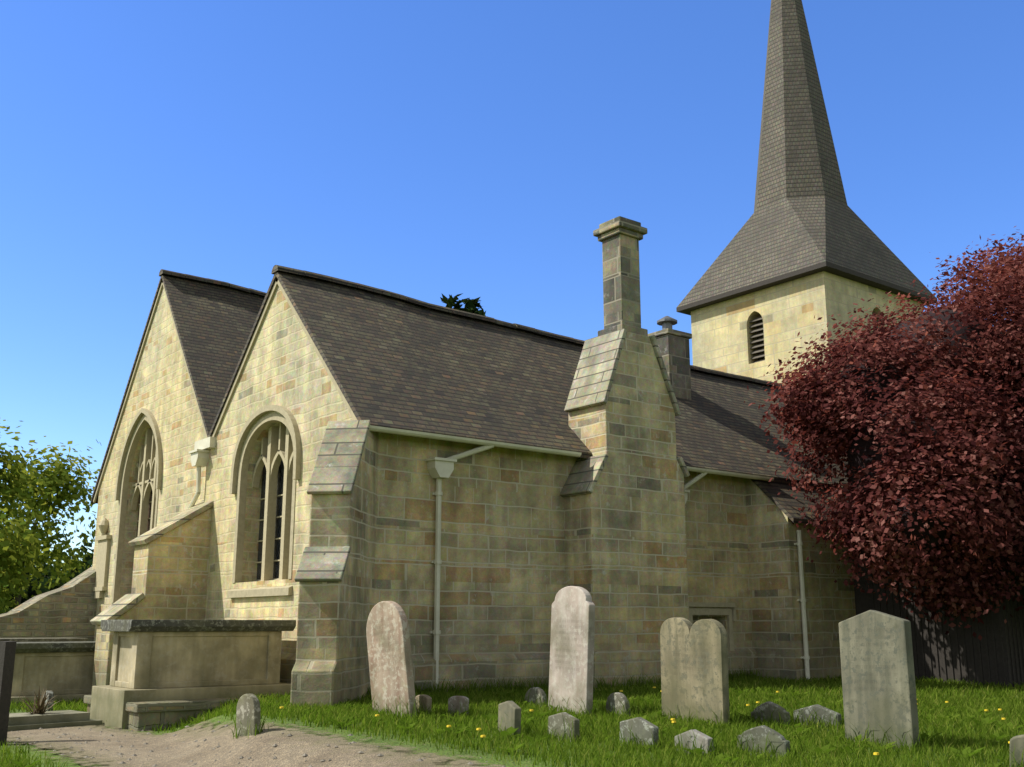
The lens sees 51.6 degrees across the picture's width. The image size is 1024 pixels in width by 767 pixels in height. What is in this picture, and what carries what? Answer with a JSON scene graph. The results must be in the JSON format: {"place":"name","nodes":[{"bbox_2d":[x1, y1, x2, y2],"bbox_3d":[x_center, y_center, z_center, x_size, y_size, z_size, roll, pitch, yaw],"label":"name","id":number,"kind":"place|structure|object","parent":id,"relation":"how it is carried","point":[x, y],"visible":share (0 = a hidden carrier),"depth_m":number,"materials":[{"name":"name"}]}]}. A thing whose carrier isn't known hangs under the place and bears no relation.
{"place":"outdoors","nodes":[
{"label":"outdoors","id":0,"kind":"place"},
{"bbox_2d":[0,567,96,640],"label":"stone wall","id":1,"kind":"structure","parent":0,"point":[67,609],"depth_m":20.88,"materials":[{"name":"beige stone"}]},
{"bbox_2d":[92,286,352,652],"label":"gable wall","id":2,"kind":"structure","parent":0,"point":[284,367],"depth_m":16.50,"materials":[{"name":"beige stone"}]},
{"bbox_2d":[93,518,111,597],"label":"church wall monument trim","id":3,"kind":"structure","parent":2,"relation":"attached to","point":[102,560],"depth_m":21.18,"materials":[{"name":"beige stone"}]},
{"bbox_2d":[188,437,215,508],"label":"church valley rainwater pipes","id":4,"kind":"object","parent":2,"relation":"attached to","point":[199,456],"visible":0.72,"depth_m":17.31,"materials":[{"name":"white metal"}]},
{"bbox_2d":[130,422,292,586],"bbox_3d":[-5.180,1.892,18.040,0.212,3.490,7.789,9,-16,-36],"label":"window tracery","id":5,"kind":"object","parent":2,"relation":"in","point":[276,447],"depth_m":15.84,"materials":[{"name":"beige stone"}]},
{"bbox_2d":[136,489,152,536],"bbox_3d":[-6.839,2.432,20.373,0.020,3.570,2.050,10,-16,-37],"label":"window glass","id":6,"kind":"object","parent":5,"relation":"in","point":[149,512],"visible":0.07,"depth_m":20.66,"materials":[{"name":"black glass"}]},
{"bbox_2d":[256,460,283,579],"bbox_3d":[-3.325,1.739,15.668,0.020,2.440,1.880,10,-16,-37],"label":"window glass","id":7,"kind":"object","parent":5,"relation":"in","point":[277,543],"visible":0.07,"depth_m":15.91,"materials":[{"name":"glass"}]},
{"bbox_2d":[93,278,356,502],"bbox_3d":[-5.362,-0.457,18.353,0.185,4.180,11.430,10,-16,-37],"label":"gable coping","id":8,"kind":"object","parent":2,"relation":"attached to","point":[251,344],"depth_m":17.00,"materials":[{"name":"beige stone"}]},
{"bbox_2d":[91,430,378,708],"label":"church buttresses","id":9,"kind":"structure","parent":2,"relation":"attached to","point":[170,575],"depth_m":12.72,"materials":[{"name":"beige stone"}]},
{"bbox_2d":[90,420,370,624],"bbox_3d":[-3.797,2.018,14.496,1.707,2.501,6.423,10,-16,-37],"label":"buttress coping","id":10,"kind":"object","parent":9,"relation":"on","point":[337,464],"depth_m":12.75,"materials":[{"name":"beige stone"}]},
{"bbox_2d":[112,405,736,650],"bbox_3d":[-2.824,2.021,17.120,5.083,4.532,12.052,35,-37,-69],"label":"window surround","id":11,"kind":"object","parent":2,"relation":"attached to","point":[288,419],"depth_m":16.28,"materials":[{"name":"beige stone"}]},
{"bbox_2d":[7,720,502,766],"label":"path","id":12,"kind":"structure","parent":0,"point":[289,751],"depth_m":8.97,"materials":[{"name":"beige gravel"}]},
{"bbox_2d":[10,721,527,766],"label":"path pebbles","id":13,"kind":"object","parent":12,"relation":"on","point":[275,757],"visible":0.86,"depth_m":9.43,"materials":[{"name":"grey gravel"}]},
{"bbox_2d":[0,666,1023,766],"bbox_3d":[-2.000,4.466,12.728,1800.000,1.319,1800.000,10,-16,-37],"label":"ground","id":14,"kind":"structure","parent":0,"point":[426,748],"depth_m":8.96,"materials":[{"name":"green plant"}]},
{"bbox_2d":[0,641,16,744],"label":"wooden post","id":15,"kind":"object","parent":14,"relation":"on","point":[7,653],"visible":1,"depth_m":10.81,"materials":[{"name":"wood"}]},
{"bbox_2d":[0,567,17,613],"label":"corner bush","id":16,"kind":"object","parent":14,"relation":"on","point":[1,599],"visible":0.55,"depth_m":22.28,"materials":[{"name":"green plant"}]},
{"bbox_2d":[0,575,52,606],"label":"treeline","id":17,"kind":"object","parent":14,"relation":"on","point":[33,592],"depth_m":48.13,"materials":[{"name":"black"}]},
{"bbox_2d":[0,420,58,591],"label":"birch tree","id":18,"kind":"object","parent":14,"relation":"on","point":[14,469],"visible":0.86,"depth_m":33.81,"materials":[{"name":"green plant"}]},
{"bbox_2d":[0,494,67,613],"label":"dense tree","id":19,"kind":"object","parent":14,"relation":"on","point":[13,555],"visible":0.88,"depth_m":29.59,"materials":[{"name":"green plant"}]},
{"bbox_2d":[0,638,87,641],"bbox_3d":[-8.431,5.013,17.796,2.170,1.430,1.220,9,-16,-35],"label":"coping","id":20,"kind":"object","parent":14,"relation":"on","point":[43,639],"visible":0.08,"depth_m":17.71,"materials":[{"name":"stone"}]},
{"bbox_2d":[43,690,53,710],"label":"footstone","id":21,"kind":"object","parent":14,"relation":"on","point":[49,698],"visible":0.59,"depth_m":13.64,"materials":[{"name":"grey stone"}]},
{"bbox_2d":[4,522,95,611],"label":"treeline leaves","id":22,"kind":"object","parent":14,"relation":"on","point":[43,589],"visible":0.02,"depth_m":48.47,"materials":[{"name":"green plant"}]},
{"bbox_2d":[0,436,100,607],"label":"birch tree","id":23,"kind":"object","parent":14,"relation":"on","point":[59,476],"depth_m":41.32,"materials":[{"name":"green plant"}]},
{"bbox_2d":[10,641,95,704],"bbox_3d":[-6.933,4.715,16.397,2.170,1.390,1.220,11,-16,-39],"label":"chest tomb","id":24,"kind":"object","parent":14,"relation":"on","point":[63,670],"visible":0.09,"depth_m":15.92,"materials":[{"name":"stone"}]},
{"bbox_2d":[8,710,101,730],"bbox_3d":[-5.573,4.060,12.430,0.720,0.360,1.240,-12,-18,43],"label":"ledger stone","id":25,"kind":"object","parent":14,"relation":"on","point":[45,720],"visible":0.35,"depth_m":12.31,"materials":[{"name":"grey stone"}]},
{"bbox_2d":[18,686,59,713],"bbox_3d":[-5.574,3.719,12.479,0.662,0.346,0.627,10,-16,-37],"label":"withered plant","id":26,"kind":"object","parent":25,"relation":"on","point":[40,707],"visible":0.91,"depth_m":12.47,"materials":[{"name":"brown plant"}]},
{"bbox_2d":[83,695,279,730],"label":"stone plinth","id":27,"kind":"structure","parent":14,"relation":"on","point":[145,714],"depth_m":12.17,"materials":[{"name":"stone"}]},
{"bbox_2d":[90,620,295,728],"bbox_3d":[-3.986,3.719,13.388,2.190,1.430,1.200,10,-16,-37],"label":"chest tomb","id":28,"kind":"object","parent":14,"relation":"on","point":[156,660],"visible":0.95,"depth_m":12.98,"materials":[{"name":"stone"}]},
{"bbox_2d":[236,694,260,735],"bbox_3d":[-2.312,3.037,9.295,0.280,0.610,0.070,-17,-21,39],"label":"footstone","id":29,"kind":"object","parent":14,"relation":"on","point":[248,711],"visible":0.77,"depth_m":9.28,"materials":[{"name":"grey stone"}]},
{"bbox_2d":[366,601,416,718],"bbox_3d":[-1.238,2.934,10.827,0.090,1.410,0.620,8,-22,-43],"label":"headstone","id":30,"kind":"object","parent":14,"relation":"on","point":[389,654],"visible":0.81,"depth_m":10.79,"materials":[{"name":"grey stone"}]},
{"bbox_2d":[416,695,431,711],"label":"footstone","id":31,"kind":"object","parent":14,"relation":"on","point":[426,700],"visible":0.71,"depth_m":10.96,"materials":[{"name":"grey stone"}]},
{"bbox_2d":[440,293,470,311],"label":"conifer tree","id":32,"kind":"object","parent":14,"relation":"on","point":[450,301],"depth_m":47.89,"materials":[{"name":"green plant"}]},
{"bbox_2d":[448,696,468,714],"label":"footstone","id":33,"kind":"object","parent":14,"relation":"on","point":[456,701],"visible":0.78,"depth_m":10.72,"materials":[{"name":"grey stone"}]},
{"bbox_2d":[459,297,485,315],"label":"conifer tree","id":34,"kind":"object","parent":14,"relation":"on","point":[472,304],"visible":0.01,"depth_m":49.70,"materials":[{"name":"green plant"}]},
{"bbox_2d":[498,701,520,737],"bbox_3d":[-0.027,3.065,9.289,0.070,0.550,0.300,7,-11,-29],"label":"footstone","id":35,"kind":"object","parent":14,"relation":"on","point":[511,710],"visible":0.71,"depth_m":9.26,"materials":[{"name":"grey stone"}]},
{"bbox_2d":[5,686,1023,766],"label":"weed leaves","id":36,"kind":"object","parent":14,"relation":"on","point":[696,750],"visible":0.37,"depth_m":9.55,"materials":[{"name":"green plant"}]},
{"bbox_2d":[524,687,546,705],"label":"footstone","id":37,"kind":"object","parent":14,"relation":"on","point":[534,692],"visible":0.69,"depth_m":11.92,"materials":[{"name":"grey stone"}]},
{"bbox_2d":[548,712,579,741],"bbox_3d":[0.438,3.066,9.079,0.070,0.480,0.320,13,-16,-42],"label":"footstone","id":38,"kind":"object","parent":14,"relation":"on","point":[556,722],"visible":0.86,"depth_m":9.06,"materials":[{"name":"grey stone"}]},
{"bbox_2d":[548,586,594,713],"bbox_3d":[0.636,2.983,11.382,0.090,1.590,0.680,11,-15,-33],"label":"gravestone","id":39,"kind":"object","parent":14,"relation":"on","point":[571,669],"visible":0.8,"depth_m":11.34,"materials":[{"name":"grey stone"}]},
{"bbox_2d":[606,692,630,716],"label":"footstone","id":40,"kind":"object","parent":14,"relation":"on","point":[614,702],"visible":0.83,"depth_m":10.98,"materials":[{"name":"grey stone"}]},
{"bbox_2d":[620,717,658,750],"bbox_3d":[1.040,2.995,8.705,0.070,0.490,0.380,11,-14,-40],"label":"footstone","id":41,"kind":"object","parent":14,"relation":"on","point":[644,728],"visible":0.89,"depth_m":8.69,"materials":[{"name":"grey stone"}]},
{"bbox_2d":[280,687,1009,754],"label":"dandelion flowers","id":42,"kind":"object","parent":14,"relation":"on","point":[875,753],"visible":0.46,"depth_m":10.22,"materials":[{"name":"yellow plant"}]},
{"bbox_2d":[674,729,712,756],"bbox_3d":[1.438,2.953,8.341,0.070,0.440,0.400,9,-18,-31],"label":"footstone","id":43,"kind":"object","parent":14,"relation":"on","point":[706,739],"visible":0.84,"depth_m":8.33,"materials":[{"name":"grey stone"}]},
{"bbox_2d":[660,617,729,723],"bbox_3d":[1.815,2.990,10.566,0.100,1.271,0.780,8,-13,-40],"label":"gravestone","id":44,"kind":"object","parent":14,"relation":"on","point":[694,669],"visible":0.88,"depth_m":10.52,"materials":[{"name":"grey stone"}]},
{"bbox_2d":[737,725,789,757],"bbox_3d":[1.979,2.944,8.350,0.440,0.480,0.070,-9,-18,43],"label":"footstone","id":45,"kind":"object","parent":14,"relation":"on","point":[759,734],"visible":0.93,"depth_m":8.34,"materials":[{"name":"grey stone"}]},
{"bbox_2d":[751,701,789,724],"bbox_3d":[2.554,3.378,10.429,0.070,0.480,0.460,5,-16,-34],"label":"footstone","id":46,"kind":"object","parent":14,"relation":"on","point":[768,705],"visible":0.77,"depth_m":10.41,"materials":[{"name":"grey stone"}]},
{"bbox_2d":[745,478,886,680],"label":"church annexe wall","id":47,"kind":"structure","parent":14,"relation":"on","point":[776,617],"depth_m":17.46,"materials":[{"name":"beige stone"}]},
{"bbox_2d":[751,479,853,526],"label":"porch roof","id":48,"kind":"structure","parent":47,"relation":"on","point":[785,503],"depth_m":17.86,"materials":[{"name":"grey tile"}]},
{"bbox_2d":[794,704,841,728],"bbox_3d":[3.010,3.396,10.427,0.070,0.460,0.500,10,-15,-42],"label":"footstone","id":49,"kind":"object","parent":14,"relation":"on","point":[822,712],"visible":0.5,"depth_m":10.40,"materials":[{"name":"grey stone"}]},
{"bbox_2d":[839,610,919,751],"bbox_3d":[3.165,2.666,9.155,0.100,1.390,0.680,12,-19,-34],"label":"gravestone","id":50,"kind":"object","parent":14,"relation":"on","point":[877,671],"visible":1,"depth_m":9.12,"materials":[{"name":"grey stone"}]},
{"bbox_2d":[744,226,1023,640],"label":"copper beech tree","id":51,"kind":"object","parent":14,"relation":"on","point":[956,410],"depth_m":16.28,"materials":[{"name":"red plant"}]},
{"bbox_2d":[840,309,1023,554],"bbox_3d":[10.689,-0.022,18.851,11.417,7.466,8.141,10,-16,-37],"label":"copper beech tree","id":52,"kind":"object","parent":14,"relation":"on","point":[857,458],"visible":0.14,"depth_m":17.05,"materials":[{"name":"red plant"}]},
{"bbox_2d":[852,546,1023,687],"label":"wooden fence","id":53,"kind":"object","parent":14,"relation":"on","point":[995,654],"depth_m":16.52,"materials":[{"name":"brown wood"}]},
{"bbox_2d":[1010,735,1023,766],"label":"footstone","id":54,"kind":"object","parent":14,"relation":"on","point":[1017,742],"visible":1,"depth_m":7.84,"materials":[{"name":"grey stone"}]},
{"bbox_2d":[0,0,1023,569],"label":"sky","id":55,"kind":"structure","parent":0,"point":[423,150],"materials":[{"name":"blue"}]},
{"bbox_2d":[280,432,812,694],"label":"church walls","id":56,"kind":"structure","parent":0,"point":[502,582],"depth_m":14.56,"materials":[{"name":"beige stone"}]},
{"bbox_2d":[91,270,847,503],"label":"roof","id":57,"kind":"structure","parent":56,"relation":"on","point":[391,362],"depth_m":17.01,"materials":[{"name":"grey tile"}]},
{"bbox_2d":[159,265,788,388],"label":"church ridge tiles","id":58,"kind":"structure","parent":57,"relation":"on","point":[329,279],"depth_m":18.57,"materials":[{"name":"tile"}]},
{"bbox_2d":[369,425,809,688],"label":"gutters and downpipes","id":59,"kind":"object","parent":56,"relation":"attached to","point":[439,469],"visible":0.65,"depth_m":14.19,"materials":[{"name":"grey metal"}]},
{"bbox_2d":[693,616,714,623],"bbox_3d":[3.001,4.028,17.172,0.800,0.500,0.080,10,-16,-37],"label":"doorway","id":60,"kind":"structure","parent":56,"relation":"in","point":[696,618],"depth_m":17.23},
{"bbox_2d":[564,332,688,690],"bbox_3d":[1.659,1.854,15.972,2.070,5.250,0.930,10,-16,-37],"label":"chimney breast","id":61,"kind":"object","parent":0,"point":[625,557],"depth_m":15.57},
{"bbox_2d":[593,216,647,335],"bbox_3d":[1.728,-1.611,16.742,0.620,1.950,0.620,10,-16,-37],"label":"chimney","id":62,"kind":"object","parent":61,"relation":"on","point":[619,237],"depth_m":16.60,"materials":[{"name":"beige stone"}]},
{"bbox_2d":[560,328,689,496],"bbox_3d":[1.649,0.522,16.286,2.112,2.562,0.900,10,-16,-37],"label":"sloped stone coping","id":63,"kind":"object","parent":61,"relation":"attached to","point":[593,379],"depth_m":16.00,"materials":[{"name":"beige stone"}]},
{"bbox_2d":[648,328,691,399],"bbox_3d":[2.974,-0.111,20.080,0.660,1.700,0.660,10,-16,-37],"label":"chimney","id":64,"kind":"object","parent":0,"point":[673,344],"depth_m":19.90,"materials":[{"name":"grey stone"}]},
{"bbox_2d":[657,316,676,329],"bbox_3d":[2.974,-1.115,20.308,0.400,0.360,0.400,10,-16,-37],"label":"church chimney cowl","id":65,"kind":"object","parent":64,"relation":"on","point":[665,322],"visible":0.85,"depth_m":20.21,"materials":[{"name":"grey metal"}]},
{"bbox_2d":[691,271,922,384],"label":"tower walls","id":66,"kind":"structure","parent":0,"point":[722,335],"depth_m":31.48,"materials":[{"name":"beige stone"}]},
{"bbox_2d":[677,0,935,306],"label":"spire","id":67,"kind":"structure","parent":66,"relation":"on","point":[804,215],"depth_m":33.53,"materials":[{"name":"grey tile"}]},
{"bbox_2d":[676,261,936,314],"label":"eaves","id":68,"kind":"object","parent":66,"relation":"attached to","point":[828,267],"depth_m":31.65,"materials":[{"name":"grey wood"}]},
{"bbox_2d":[749,316,879,363],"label":"tower louvres","id":69,"kind":"object","parent":66,"relation":"in","point":[759,345],"visible":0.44,"depth_m":32.16,"materials":[{"name":"wood"}]}
]}

